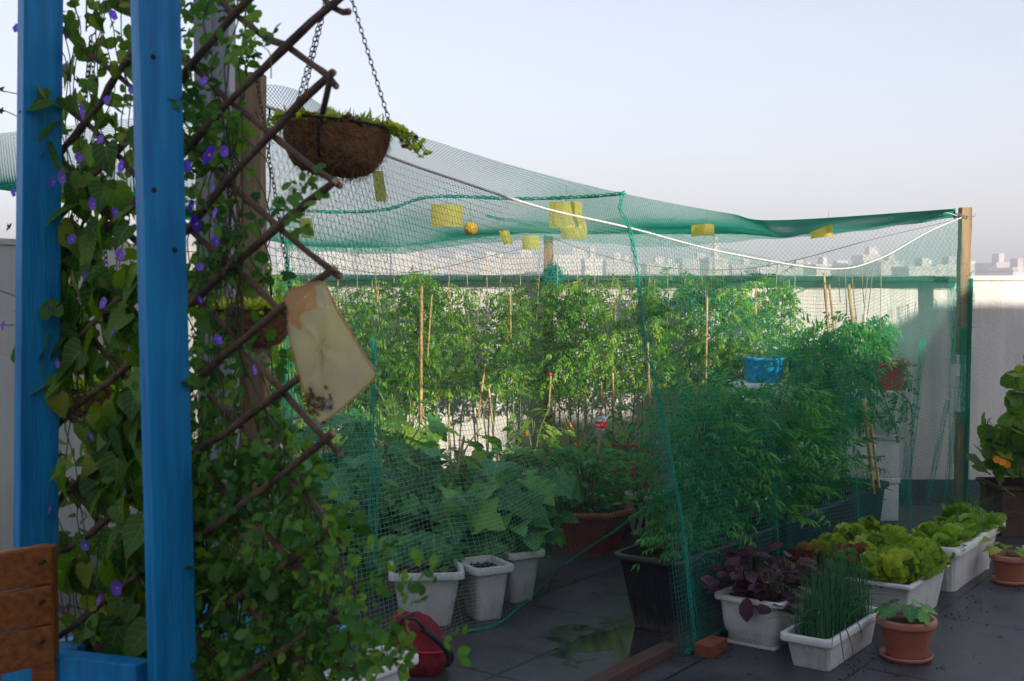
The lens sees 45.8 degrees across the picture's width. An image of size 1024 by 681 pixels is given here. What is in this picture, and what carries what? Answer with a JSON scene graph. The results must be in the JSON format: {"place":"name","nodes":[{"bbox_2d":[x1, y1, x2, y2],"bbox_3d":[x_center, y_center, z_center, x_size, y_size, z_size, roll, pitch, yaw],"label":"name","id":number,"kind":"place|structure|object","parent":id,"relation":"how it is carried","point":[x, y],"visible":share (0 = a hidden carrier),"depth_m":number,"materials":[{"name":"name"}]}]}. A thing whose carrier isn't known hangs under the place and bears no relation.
{"place":"outdoors","nodes":[
{"label":"outdoors","id":0,"kind":"place"},
{"bbox_2d":[0,496,1023,680],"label":"terrace floor","id":1,"kind":"structure","parent":0,"point":[534,640],"depth_m":5.59,"materials":[{"name":"concrete"}]},
{"bbox_2d":[0,544,58,680],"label":"bench","id":2,"kind":"object","parent":1,"relation":"on","point":[29,625],"visible":1,"depth_m":2.49,"materials":[{"name":"brown wood"}]},
{"bbox_2d":[0,238,197,550],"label":"parapet wall","id":3,"kind":"structure","parent":1,"relation":"on","point":[7,304],"depth_m":7.41,"materials":[{"name":"paint"}]},
{"bbox_2d":[2,0,367,680],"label":"pergola","id":4,"kind":"object","parent":1,"relation":"on","point":[162,302],"visible":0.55,"depth_m":2.43,"materials":[{"name":"blue paint"}]},
{"bbox_2d":[0,0,147,658],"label":"morning glory vine","id":5,"kind":"object","parent":4,"relation":"attached to","point":[116,624],"visible":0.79,"depth_m":2.71,"materials":[{"name":"green plant"}]},
{"bbox_2d":[65,0,113,421],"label":"hanging basket","id":6,"kind":"object","parent":4,"relation":"hanging from","point":[77,414],"visible":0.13,"depth_m":3.05,"materials":[{"name":"brown plant"}]},
{"bbox_2d":[58,0,351,680],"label":"trellis","id":7,"kind":"object","parent":4,"relation":"attached to","point":[327,80],"visible":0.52,"depth_m":2.39,"materials":[{"name":"brown wood"}]},
{"bbox_2d":[124,0,470,680],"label":"butterfly pea vine","id":8,"kind":"object","parent":7,"relation":"attached to","point":[328,647],"visible":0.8,"depth_m":2.39,"materials":[{"name":"green plant"}]},
{"bbox_2d":[283,281,376,423],"bbox_3d":[-0.325,0.023,2.151,0.254,0.257,0.028,2,3,41],"label":"bag","id":9,"kind":"object","parent":7,"relation":"attached to","point":[336,370],"visible":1,"depth_m":2.15,"materials":[{"name":"beige plastic"}]},
{"bbox_2d":[210,12,291,352],"bbox_3d":[-0.660,-0.566,3.026,0.232,1.207,0.234,0,3,0],"label":"hanging basket","id":10,"kind":"object","parent":4,"relation":"hanging from","point":[278,324],"visible":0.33,"depth_m":3.00,"materials":[{"name":"black metal"}]},
{"bbox_2d":[196,295,287,318],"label":"trailing plant","id":11,"kind":"object","parent":10,"relation":"in","point":[259,303],"visible":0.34,"depth_m":2.97,"materials":[{"name":"green plant"}]},
{"bbox_2d":[279,0,392,185],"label":"hanging basket","id":12,"kind":"object","parent":4,"relation":"hanging from","point":[352,150],"visible":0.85,"depth_m":2.65,"materials":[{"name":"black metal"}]},
{"bbox_2d":[265,106,431,157],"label":"trailing plant","id":13,"kind":"object","parent":12,"relation":"in","point":[401,133],"visible":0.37,"depth_m":2.67,"materials":[{"name":"green plant"}]},
{"bbox_2d":[193,0,239,665],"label":"metal column","id":14,"kind":"structure","parent":1,"relation":"on","point":[212,25],"depth_m":3.63,"materials":[{"name":"metal"}]},
{"bbox_2d":[235,72,270,671],"bbox_3d":[-0.726,0.366,3.420,0.079,2.214,0.075,0,3,0],"label":"wooden post","id":15,"kind":"object","parent":1,"relation":"on","point":[257,162],"visible":0.15,"depth_m":3.36,"materials":[{"name":"wood"}]},
{"bbox_2d":[230,108,273,511],"bbox_3d":[-0.730,-0.070,3.400,0.116,1.190,0.116,0,3,0],"label":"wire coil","id":16,"kind":"object","parent":15,"relation":"attached to","point":[238,232],"visible":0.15,"depth_m":3.37,"materials":[{"name":"black metal"}]},
{"bbox_2d":[266,105,961,269],"bbox_3d":[1.280,-0.583,6.202,0.103,0.424,6.913,2,3,36],"label":"rope","id":17,"kind":"object","parent":15,"relation":"attached to","point":[476,186],"visible":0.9,"depth_m":4.95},
{"bbox_2d":[0,84,979,655],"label":"bird net","id":18,"kind":"object","parent":17,"relation":"hanging from","point":[736,228],"visible":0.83,"depth_m":5.83,"materials":[{"name":"plastic"}]},
{"bbox_2d":[431,191,462,226],"bbox_3d":[-0.301,-0.611,5.591,0.146,0.174,0.038,0,3,0],"label":"sticky trap","id":19,"kind":"object","parent":18,"relation":"hanging from","point":[447,216],"visible":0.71,"depth_m":5.59,"materials":[{"name":"yellow plastic"}]},
{"bbox_2d":[549,188,581,227],"bbox_3d":[0.235,-0.583,5.293,0.143,0.184,0.036,0,3,0],"label":"sticky trap","id":20,"kind":"object","parent":18,"relation":"hanging from","point":[574,208],"visible":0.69,"depth_m":5.29,"materials":[{"name":"yellow plastic"}]},
{"bbox_2d":[270,389,376,475],"bbox_3d":[-1.176,0.719,7.179,0.778,0.845,0.848,0,3,0],"label":"eggplant","id":21,"kind":"object","parent":1,"relation":"on","point":[303,434],"visible":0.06,"depth_m":7.15,"materials":[{"name":"green plant"}]},
{"bbox_2d":[271,451,417,581],"bbox_3d":[-0.920,0.898,6.362,0.874,0.696,0.904,0,3,0],"label":"eggplant","id":22,"kind":"object","parent":1,"relation":"on","point":[357,546],"visible":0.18,"depth_m":6.12,"materials":[{"name":"green plant"}]},
{"bbox_2d":[324,645,418,680],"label":"planter box","id":23,"kind":"object","parent":1,"relation":"on","point":[390,675],"visible":0.16,"depth_m":4.63,"materials":[{"name":"white plastic"}]},
{"bbox_2d":[322,384,458,466],"bbox_3d":[-0.862,0.611,8.053,0.664,0.676,0.939,2,4,43],"label":"eggplant","id":24,"kind":"object","parent":1,"relation":"on","point":[407,435],"visible":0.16,"depth_m":8.00,"materials":[{"name":"green plant"}]},
{"bbox_2d":[318,412,464,510],"bbox_3d":[-0.696,0.787,6.963,0.881,0.770,0.785,0,3,0],"label":"eggplant","id":25,"kind":"object","parent":1,"relation":"on","point":[437,423],"visible":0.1,"depth_m":6.72,"materials":[{"name":"green plant"}]},
{"bbox_2d":[383,609,453,676],"bbox_3d":[-0.391,1.267,5.140,0.305,0.256,0.263,0,3,0],"label":"watering can","id":26,"kind":"object","parent":1,"relation":"on","point":[436,655],"visible":0.7,"depth_m":5.04,"materials":[{"name":"plastic"}]},
{"bbox_2d":[388,557,464,625],"bbox_3d":[-0.417,1.225,5.897,0.360,0.270,0.360,0,3,-5],"label":"planter box","id":27,"kind":"object","parent":1,"relation":"on","point":[430,611],"visible":0.59,"depth_m":5.76,"materials":[{"name":"white plastic"}]},
{"bbox_2d":[352,436,505,591],"bbox_3d":[-0.409,0.890,6.337,0.851,0.800,0.867,0,3,0],"label":"eggplant","id":28,"kind":"object","parent":1,"relation":"on","point":[450,521],"visible":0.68,"depth_m":6.11,"materials":[{"name":"green plant"}]},
{"bbox_2d":[407,429,501,488],"bbox_3d":[-0.351,0.799,7.742,0.794,0.501,0.576,-2,3,-41],"label":"eggplant","id":29,"kind":"object","parent":1,"relation":"on","point":[476,454],"visible":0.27,"depth_m":7.66,"materials":[{"name":"green plant"}]},
{"bbox_2d":[454,555,513,620],"bbox_3d":[-0.140,1.222,5.970,0.220,0.270,0.270,-1,3,-28],"label":"planter box","id":30,"kind":"object","parent":1,"relation":"on","point":[477,574],"visible":0.88,"depth_m":5.89,"materials":[{"name":"white plastic"}]},
{"bbox_2d":[410,449,558,561],"bbox_3d":[-0.148,0.919,6.464,0.809,0.645,0.792,0,3,0],"label":"eggplant","id":31,"kind":"object","parent":30,"relation":"in","point":[545,528],"visible":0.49,"depth_m":6.26,"materials":[{"name":"green plant"}]},
{"bbox_2d":[481,440,553,471],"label":"leafy herb","id":32,"kind":"object","parent":1,"relation":"on","point":[489,453],"visible":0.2,"depth_m":7.85,"materials":[{"name":"green plant"}]},
{"bbox_2d":[503,545,544,603],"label":"planter box","id":33,"kind":"object","parent":1,"relation":"on","point":[540,552],"visible":0.45,"depth_m":6.21,"materials":[{"name":"white plastic"}]},
{"bbox_2d":[479,460,581,554],"bbox_3d":[0.060,0.938,6.713,0.677,0.600,0.673,0,3,0],"label":"eggplant","id":34,"kind":"object","parent":1,"relation":"on","point":[558,538],"visible":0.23,"depth_m":6.67,"materials":[{"name":"green plant"}]},
{"bbox_2d":[543,236,553,456],"bbox_3d":[0.275,0.211,9.179,0.076,1.995,0.071,0,3,0],"label":"wooden post","id":35,"kind":"object","parent":1,"relation":"on","point":[548,364],"visible":0.26,"depth_m":9.13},
{"bbox_2d":[541,467,597,498],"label":"planter box","id":36,"kind":"object","parent":1,"relation":"on","point":[556,468],"visible":0.04,"depth_m":8.80,"materials":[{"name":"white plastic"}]},
{"bbox_2d":[526,278,595,469],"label":"tomato plant","id":37,"kind":"object","parent":36,"relation":"in","point":[558,343],"visible":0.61,"depth_m":8.86,"materials":[{"name":"green plant"}]},
{"bbox_2d":[546,275,616,464],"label":"tomato plant","id":38,"kind":"object","parent":36,"relation":"in","point":[579,339],"visible":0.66,"depth_m":8.78,"materials":[{"name":"green plant"}]},
{"bbox_2d":[555,498,632,555],"bbox_3d":[0.459,1.153,7.481,0.554,0.270,0.554,0,3,0],"label":"octagonal tub","id":39,"kind":"object","parent":1,"relation":"on","point":[609,544],"visible":0.43,"depth_m":7.29,"materials":[{"name":"brown plastic"}]},
{"bbox_2d":[542,442,638,512],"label":"leafy herb","id":40,"kind":"object","parent":39,"relation":"on","point":[581,467],"visible":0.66,"depth_m":7.45,"materials":[{"name":"green plant"}]},
{"bbox_2d":[583,641,677,680],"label":"timber batten","id":41,"kind":"object","parent":1,"relation":"on","point":[636,664],"visible":1,"depth_m":5.11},
{"bbox_2d":[612,444,661,523],"bbox_3d":[0.878,0.971,8.343,0.400,0.553,0.260,0,3,0],"label":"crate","id":42,"kind":"object","parent":1,"relation":"on","point":[632,469],"visible":0.16,"depth_m":8.23,"materials":[{"name":"red plastic"}]},
{"bbox_2d":[531,399,629,485],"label":"pepper plant","id":43,"kind":"object","parent":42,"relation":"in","point":[594,434],"visible":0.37,"depth_m":8.26,"materials":[{"name":"green plant"}]},
{"bbox_2d":[624,489,663,536],"bbox_3d":[0.888,1.130,7.960,0.300,0.270,0.300,0,3,0],"label":"bucket","id":44,"kind":"object","parent":1,"relation":"on","point":[636,523],"visible":0.26,"depth_m":7.86,"materials":[{"name":"white plastic"}]},
{"bbox_2d":[587,451,666,502],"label":"leafy herb","id":45,"kind":"object","parent":44,"relation":"in","point":[621,469],"visible":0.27,"depth_m":7.77,"materials":[{"name":"green plant"}]},
{"bbox_2d":[268,276,1023,495],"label":"parapet wall","id":46,"kind":"structure","parent":1,"relation":"on","point":[997,344],"depth_m":9.32,"materials":[{"name":"paint"}]},
{"bbox_2d":[274,275,956,282],"bbox_3d":[0.790,-0.466,9.188,5.293,0.059,0.048,0,3,0],"label":"wall pole","id":47,"kind":"object","parent":46,"relation":"attached to","point":[661,277],"depth_m":9.17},
{"bbox_2d":[955,207,971,354],"bbox_3d":[3.347,-0.439,8.989,0.083,1.086,0.078,0,3,0],"label":"wooden post","id":48,"kind":"object","parent":47,"relation":"attached to","point":[966,237],"visible":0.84,"depth_m":8.95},
{"bbox_2d":[614,516,777,634],"bbox_3d":[0.943,1.167,6.071,0.360,0.370,1.150,2,3,36],"label":"trough","id":49,"kind":"object","parent":1,"relation":"on","point":[650,591],"visible":0.65,"depth_m":5.70,"materials":[{"name":"black plastic"}]},
{"bbox_2d":[623,521,723,571],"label":"cut shoots","id":50,"kind":"object","parent":49,"relation":"in","point":[652,540],"visible":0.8,"depth_m":5.67,"materials":[{"name":"green plant"}]},
{"bbox_2d":[621,404,740,548],"bbox_3d":[0.820,0.677,5.921,0.609,0.731,0.457,0,3,0],"label":"tomato plant","id":51,"kind":"object","parent":49,"relation":"on","point":[656,504],"visible":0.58,"depth_m":5.86,"materials":[{"name":"green plant"}]},
{"bbox_2d":[636,369,789,551],"bbox_3d":[0.954,0.599,6.079,0.681,0.957,0.819,-1,3,-19],"label":"tomato plant","id":52,"kind":"object","parent":49,"relation":"in","point":[736,426],"visible":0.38,"depth_m":5.95,"materials":[{"name":"green plant"}]},
{"bbox_2d":[637,367,788,544],"bbox_3d":[1.038,0.601,6.219,0.762,0.952,0.910,1,3,16],"label":"tomato plant","id":53,"kind":"object","parent":49,"relation":"in","point":[755,416],"visible":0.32,"depth_m":6.11,"materials":[{"name":"green plant"}]},
{"bbox_2d":[694,635,726,658],"bbox_3d":[0.881,1.357,5.377,0.085,0.055,0.160,2,3,36],"label":"brick","id":54,"kind":"object","parent":1,"relation":"on","point":[711,646],"visible":1,"depth_m":5.33,"materials":[{"name":"brick"}]},
{"bbox_2d":[714,581,810,651],"bbox_3d":[1.155,1.262,5.580,0.345,0.225,0.360,2,3,36],"label":"planter box","id":55,"kind":"object","parent":1,"relation":"on","point":[765,635],"visible":0.62,"depth_m":5.46,"materials":[{"name":"white plastic"}]},
{"bbox_2d":[700,556,776,607],"bbox_3d":[1.045,1.102,5.563,0.346,0.189,0.314,1,3,16],"label":"amaranth","id":56,"kind":"object","parent":55,"relation":"in","point":[710,582],"visible":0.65,"depth_m":5.52,"materials":[{"name":"purple plant"}]},
{"bbox_2d":[719,542,791,597],"bbox_3d":[1.160,1.071,5.703,0.357,0.238,0.301,1,3,22],"label":"amaranth","id":57,"kind":"object","parent":55,"relation":"in","point":[734,559],"visible":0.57,"depth_m":5.67,"materials":[{"name":"purple plant"}]},
{"bbox_2d":[731,569,805,621],"bbox_3d":[1.155,1.139,5.430,0.283,0.230,0.343,-1,3,-26],"label":"amaranth","id":58,"kind":"object","parent":55,"relation":"in","point":[745,605],"visible":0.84,"depth_m":5.41,"materials":[{"name":"purple plant"}]},
{"bbox_2d":[754,550,823,601],"bbox_3d":[1.262,1.081,5.599,0.317,0.228,0.326,-2,3,-33],"label":"amaranth","id":59,"kind":"object","parent":55,"relation":"in","point":[780,560],"visible":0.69,"depth_m":5.58,"materials":[{"name":"purple plant"}]},
{"bbox_2d":[727,476,888,581],"bbox_3d":[1.800,1.113,7.245,0.360,0.370,1.660,2,3,36],"label":"trough","id":60,"kind":"object","parent":1,"relation":"on","point":[798,539],"visible":0.23,"depth_m":7.07,"materials":[{"name":"plastic"}]},
{"bbox_2d":[658,366,849,526],"bbox_3d":[1.297,0.582,6.552,1.081,0.868,0.812,2,3,33],"label":"tomato plant","id":61,"kind":"object","parent":60,"relation":"on","point":[794,447],"visible":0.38,"depth_m":6.40,"materials":[{"name":"green plant"}]},
{"bbox_2d":[727,375,856,530],"bbox_3d":[1.496,0.604,6.836,0.871,0.866,1.047,1,3,15],"label":"tomato plant","id":62,"kind":"object","parent":60,"relation":"in","point":[819,435],"visible":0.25,"depth_m":6.67,"materials":[{"name":"green plant"}]},
{"bbox_2d":[722,390,892,504],"bbox_3d":[1.709,0.648,7.171,0.996,0.743,0.835,-2,3,-41],"label":"tomato plant","id":63,"kind":"object","parent":60,"relation":"in","point":[858,442],"visible":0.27,"depth_m":7.11,"materials":[{"name":"green plant"}]},
{"bbox_2d":[772,324,875,485],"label":"tomato plant","id":64,"kind":"object","parent":60,"relation":"in","point":[816,357],"visible":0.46,"depth_m":7.53,"materials":[{"name":"green plant"}]},
{"bbox_2d":[786,572,837,608],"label":"planter box","id":65,"kind":"object","parent":1,"relation":"on","point":[796,582],"visible":0.05,"depth_m":6.08,"materials":[{"name":"white plastic"}]},
{"bbox_2d":[783,541,829,576],"bbox_3d":[1.514,1.125,6.179,0.303,0.205,0.270,-1,3,-29],"label":"lettuce","id":66,"kind":"object","parent":65,"relation":"in","point":[807,549],"visible":0.35,"depth_m":6.15,"materials":[{"name":"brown plant"}]},
{"bbox_2d":[780,606,877,670],"bbox_3d":[1.423,1.310,5.370,0.235,0.150,0.660,2,3,36],"label":"planter box","id":67,"kind":"object","parent":1,"relation":"on","point":[815,653],"visible":0.59,"depth_m":5.17,"materials":[{"name":"white plastic"}]},
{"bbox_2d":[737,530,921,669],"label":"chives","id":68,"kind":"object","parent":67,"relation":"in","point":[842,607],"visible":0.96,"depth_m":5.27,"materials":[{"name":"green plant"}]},
{"bbox_2d":[794,311,897,473],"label":"tomato plant","id":69,"kind":"object","parent":1,"relation":"on","point":[868,372],"visible":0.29,"depth_m":7.99,"materials":[{"name":"green plant"}]},
{"bbox_2d":[865,321,919,440],"bbox_3d":[2.581,0.285,8.255,0.418,0.840,0.248,0,3,0],"label":"trailing tomato","id":70,"kind":"object","parent":69,"relation":"hanging from","point":[905,384],"visible":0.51,"depth_m":8.24,"materials":[{"name":"green plant"}]},
{"bbox_2d":[836,473,900,520],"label":"foam box","id":71,"kind":"object","parent":1,"relation":"on","point":[895,485],"visible":0.15,"depth_m":8.36,"materials":[{"name":"white plastic"}]},
{"bbox_2d":[833,431,900,477],"bbox_3d":[2.487,0.789,8.535,0.376,0.298,0.396,0,3,0],"label":"foam box","id":72,"kind":"object","parent":71,"relation":"on","point":[894,460],"visible":0.3,"depth_m":8.35,"materials":[{"name":"white plastic"}]},
{"bbox_2d":[833,565,950,623],"bbox_3d":[1.892,1.243,6.050,0.400,0.220,0.640,2,3,36],"label":"planter box","id":73,"kind":"object","parent":1,"relation":"on","point":[929,590],"visible":0.26,"depth_m":5.81,"materials":[{"name":"white plastic"}]},
{"bbox_2d":[847,549,912,587],"bbox_3d":[1.768,1.102,5.835,0.338,0.182,0.201,2,3,40],"label":"lettuce","id":74,"kind":"object","parent":73,"relation":"in","point":[870,554],"visible":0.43,"depth_m":5.81,"materials":[{"name":"green plant"}]},
{"bbox_2d":[854,524,916,546],"bbox_3d":[1.930,1.054,6.333,0.248,0.194,0.317,-3,4,-45],"label":"lettuce","id":75,"kind":"object","parent":73,"relation":"on","point":[896,534],"visible":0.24,"depth_m":6.30,"materials":[{"name":"green plant"}]},
{"bbox_2d":[863,547,927,584],"bbox_3d":[1.836,1.085,5.794,0.312,0.181,0.190,0,3,0],"label":"lettuce","id":76,"kind":"object","parent":73,"relation":"in","point":[891,564],"visible":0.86,"depth_m":5.76,"materials":[{"name":"green plant"}]},
{"bbox_2d":[899,546,947,580],"bbox_3d":[1.942,1.085,5.882,0.326,0.173,0.230,2,3,38],"label":"lettuce","id":77,"kind":"object","parent":73,"relation":"in","point":[924,561],"visible":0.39,"depth_m":5.80,"materials":[{"name":"green plant"}]},
{"bbox_2d":[908,536,949,571],"bbox_3d":[2.061,1.075,6.080,0.232,0.175,0.195,0,3,0],"label":"lettuce","id":78,"kind":"object","parent":73,"relation":"in","point":[928,545],"visible":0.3,"depth_m":6.05,"materials":[{"name":"green plant"}]},
{"bbox_2d":[876,611,936,664],"bbox_3d":[1.722,1.298,5.300,0.256,0.180,0.256,0,3,0],"label":"flower pot","id":79,"kind":"object","parent":1,"relation":"on","point":[908,644],"visible":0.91,"depth_m":5.22,"materials":[{"name":"ceramic"}]},
{"bbox_2d":[872,598,937,625],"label":"seedling","id":80,"kind":"object","parent":79,"relation":"in","point":[911,612],"visible":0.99,"depth_m":5.25,"materials":[{"name":"green plant"}]},
{"bbox_2d":[907,521,1005,591],"bbox_3d":[2.465,1.190,6.775,0.330,0.260,0.980,2,3,36],"label":"planter box","id":81,"kind":"object","parent":1,"relation":"on","point":[970,563],"visible":0.37,"depth_m":6.54,"materials":[{"name":"white plastic"}]},
{"bbox_2d":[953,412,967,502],"bbox_3d":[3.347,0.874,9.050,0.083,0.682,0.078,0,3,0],"label":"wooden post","id":82,"kind":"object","parent":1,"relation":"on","point":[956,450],"visible":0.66,"depth_m":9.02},
{"bbox_2d":[976,477,1023,536],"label":"wooden box","id":83,"kind":"object","parent":1,"relation":"on","point":[1013,504],"visible":0.76,"depth_m":7.83,"materials":[{"name":"wood"}]},
{"bbox_2d":[964,424,1023,496],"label":"nasturtium","id":84,"kind":"object","parent":83,"relation":"in","point":[1017,437],"visible":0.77,"depth_m":7.90,"materials":[{"name":"green plant"}]},
{"bbox_2d":[977,354,1023,478],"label":"climbing plant","id":85,"kind":"object","parent":84,"relation":"on","point":[1013,414],"visible":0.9,"depth_m":7.93,"materials":[{"name":"green plant"}]},
{"bbox_2d":[989,549,1023,585],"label":"flower pot","id":86,"kind":"object","parent":1,"relation":"on","point":[1009,570],"visible":0.92,"depth_m":6.58,"materials":[{"name":"ceramic"}]},
{"bbox_2d":[0,0,1023,274],"label":"sky","id":87,"kind":"structure","parent":0,"point":[751,109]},
{"bbox_2d":[493,407,576,473],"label":"pepper plant","id":88,"kind":"object","parent":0,"point":[559,444],"visible":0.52,"depth_m":8.10,"materials":[{"name":"green plant"}]},
{"bbox_2d":[761,434,810,475],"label":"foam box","id":89,"kind":"object","parent":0,"point":[791,452],"visible":0.01,"depth_m":8.24,"materials":[{"name":"grey plastic"}]},
{"bbox_2d":[726,380,813,424],"bbox_3d":[1.795,0.445,8.429,0.551,0.317,0.416,0,3,0],"label":"foam box","id":90,"kind":"object","parent":89,"relation":"on","point":[755,385],"visible":0.06,"depth_m":8.23,"materials":[{"name":"white plastic"}]},
{"bbox_2d":[741,355,785,382],"bbox_3d":[1.744,0.199,8.398,0.310,0.175,0.310,0,3,0],"label":"flower pot","id":91,"kind":"object","parent":90,"relation":"on","point":[758,368],"visible":0.7,"depth_m":8.28,"materials":[{"name":"plastic"}]},
{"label":"planter box","id":92,"kind":"object","parent":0,"visible":0},
{"bbox_2d":[329,279,382,453],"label":"tomato plant","id":93,"kind":"object","parent":92,"relation":"in","point":[343,305],"visible":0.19,"depth_m":8.82,"materials":[{"name":"green plant"}]},
{"bbox_2d":[349,278,424,420],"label":"tomato plant","id":94,"kind":"object","parent":92,"relation":"in","point":[371,334],"visible":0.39,"depth_m":8.87,"materials":[{"name":"green plant"}]},
{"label":"planter box","id":95,"kind":"object","parent":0,"visible":0},
{"bbox_2d":[351,339,442,434],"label":"tomato plant","id":96,"kind":"object","parent":95,"relation":"in","point":[404,409],"visible":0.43,"depth_m":8.64,"materials":[{"name":"green plant"}]},
{"bbox_2d":[388,265,451,426],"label":"tomato plant","id":97,"kind":"object","parent":95,"relation":"in","point":[409,305],"visible":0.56,"depth_m":8.76,"materials":[{"name":"green plant"}]},
{"bbox_2d":[408,278,479,464],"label":"tomato plant","id":98,"kind":"object","parent":95,"relation":"in","point":[452,354],"visible":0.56,"depth_m":8.84,"materials":[{"name":"green plant"}]},
{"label":"planter box","id":99,"kind":"object","parent":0,"visible":0},
{"bbox_2d":[442,281,531,458],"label":"tomato plant","id":100,"kind":"object","parent":99,"relation":"in","point":[468,369],"visible":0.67,"depth_m":8.86,"materials":[{"name":"green plant"}]},
{"bbox_2d":[478,281,550,470],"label":"tomato plant","id":101,"kind":"object","parent":99,"relation":"in","point":[517,296],"visible":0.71,"depth_m":8.81,"materials":[{"name":"green plant"}]},
{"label":"planter box","id":102,"kind":"object","parent":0,"visible":0},
{"bbox_2d":[575,267,675,490],"bbox_3d":[0.814,0.320,8.850,0.758,1.710,0.421,0,3,0],"label":"tomato plant","id":103,"kind":"object","parent":102,"relation":"in","point":[615,340],"visible":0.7,"depth_m":8.79,"materials":[{"name":"green plant"}]},
{"bbox_2d":[619,277,683,436],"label":"tomato plant","id":104,"kind":"object","parent":102,"relation":"in","point":[651,312],"visible":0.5,"depth_m":8.82,"materials":[{"name":"green plant"}]},
{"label":"planter box","id":105,"kind":"object","parent":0,"visible":0},
{"bbox_2d":[658,268,734,490],"bbox_3d":[1.327,0.316,8.926,0.563,1.710,0.478,1,3,29],"label":"tomato plant","id":106,"kind":"object","parent":105,"relation":"in","point":[688,340],"visible":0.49,"depth_m":8.87,"materials":[{"name":"green plant"}]},
{"bbox_2d":[684,281,760,423],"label":"tomato plant","id":107,"kind":"object","parent":105,"relation":"in","point":[728,340],"visible":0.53,"depth_m":8.72,"materials":[{"name":"green plant"}]},
{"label":"planter box","id":108,"kind":"object","parent":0,"visible":0},
{"bbox_2d":[713,266,800,379],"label":"tomato plant","id":109,"kind":"object","parent":108,"relation":"in","point":[750,346],"visible":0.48,"depth_m":8.79,"materials":[{"name":"green plant"}]},
{"bbox_2d":[744,277,822,379],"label":"tomato plant","id":110,"kind":"object","parent":108,"relation":"in","point":[788,288],"visible":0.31,"depth_m":8.85,"materials":[{"name":"green plant"}]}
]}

